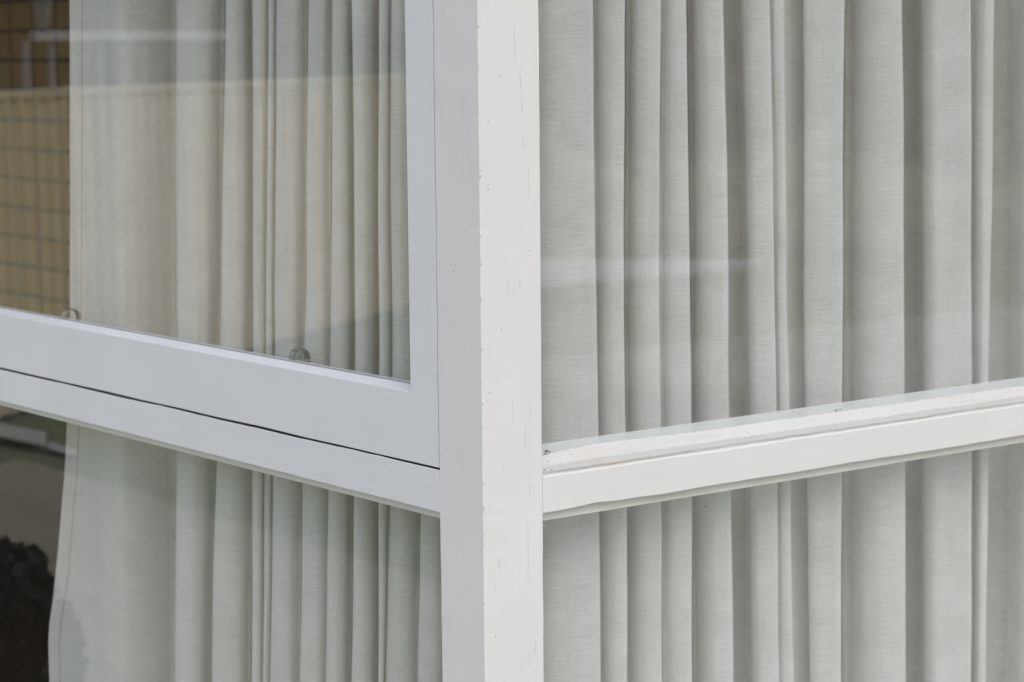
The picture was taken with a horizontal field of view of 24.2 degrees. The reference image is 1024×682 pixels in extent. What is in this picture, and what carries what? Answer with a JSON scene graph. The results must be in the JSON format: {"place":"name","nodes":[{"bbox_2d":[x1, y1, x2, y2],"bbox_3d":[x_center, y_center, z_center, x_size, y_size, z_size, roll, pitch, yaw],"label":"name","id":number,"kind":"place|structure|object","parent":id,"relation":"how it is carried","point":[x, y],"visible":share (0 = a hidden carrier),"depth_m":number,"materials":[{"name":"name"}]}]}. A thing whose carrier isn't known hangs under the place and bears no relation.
{"place":"outdoors","nodes":[
{"label":"outdoors","id":0,"kind":"place"},
{"bbox_3d":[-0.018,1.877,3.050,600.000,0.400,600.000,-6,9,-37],"label":"ground","id":1,"kind":"structure","parent":0,"visible":0},
{"bbox_2d":[0,0,69,681],"bbox_3d":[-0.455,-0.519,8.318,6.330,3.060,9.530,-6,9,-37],"label":"house","id":2,"kind":"structure","parent":1,"relation":"on","point":[34,155],"depth_m":9.38,"materials":[{"name":"paint"}]},
{"bbox_2d":[0,0,439,467],"bbox_3d":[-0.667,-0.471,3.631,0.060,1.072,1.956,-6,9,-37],"label":"window sash","id":3,"kind":"object","parent":2,"relation":"attached to","point":[387,416],"depth_m":3.14,"materials":[{"name":"paint"}]},
{"bbox_2d":[0,367,439,517],"bbox_3d":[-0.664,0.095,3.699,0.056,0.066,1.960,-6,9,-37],"label":"transom","id":4,"kind":"object","parent":2,"relation":"attached to","point":[397,482],"visible":0.87,"depth_m":3.29,"materials":[{"name":"paint"}]},
{"bbox_2d":[48,0,442,681],"bbox_3d":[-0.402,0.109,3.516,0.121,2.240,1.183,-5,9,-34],"label":"curtain","id":5,"kind":"object","parent":2,"relation":"hanging from","point":[238,174],"visible":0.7,"depth_m":3.43,"materials":[{"name":"fabric"}]},
{"bbox_2d":[433,0,543,681],"bbox_3d":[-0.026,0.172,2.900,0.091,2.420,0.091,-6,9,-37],"label":"corner post","id":6,"kind":"object","parent":2,"relation":"attached to","point":[487,119],"visible":1,"depth_m":2.85,"materials":[{"name":"paint"}]},
{"bbox_2d":[538,0,1023,681],"bbox_3d":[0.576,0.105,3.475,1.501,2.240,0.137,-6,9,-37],"label":"curtain","id":7,"kind":"object","parent":2,"relation":"hanging from","point":[766,206],"visible":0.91,"depth_m":3.27,"materials":[{"name":"fabric"}]},
{"bbox_2d":[542,384,1023,520],"bbox_3d":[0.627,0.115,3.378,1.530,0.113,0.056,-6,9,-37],"label":"transom","id":8,"kind":"object","parent":2,"relation":"attached to","point":[597,477],"visible":0.99,"depth_m":3.13,"materials":[{"name":"paint"}]},
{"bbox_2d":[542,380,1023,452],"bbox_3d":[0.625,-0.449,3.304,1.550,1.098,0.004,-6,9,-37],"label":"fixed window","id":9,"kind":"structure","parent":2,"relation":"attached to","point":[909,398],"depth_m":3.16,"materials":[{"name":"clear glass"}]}
]}

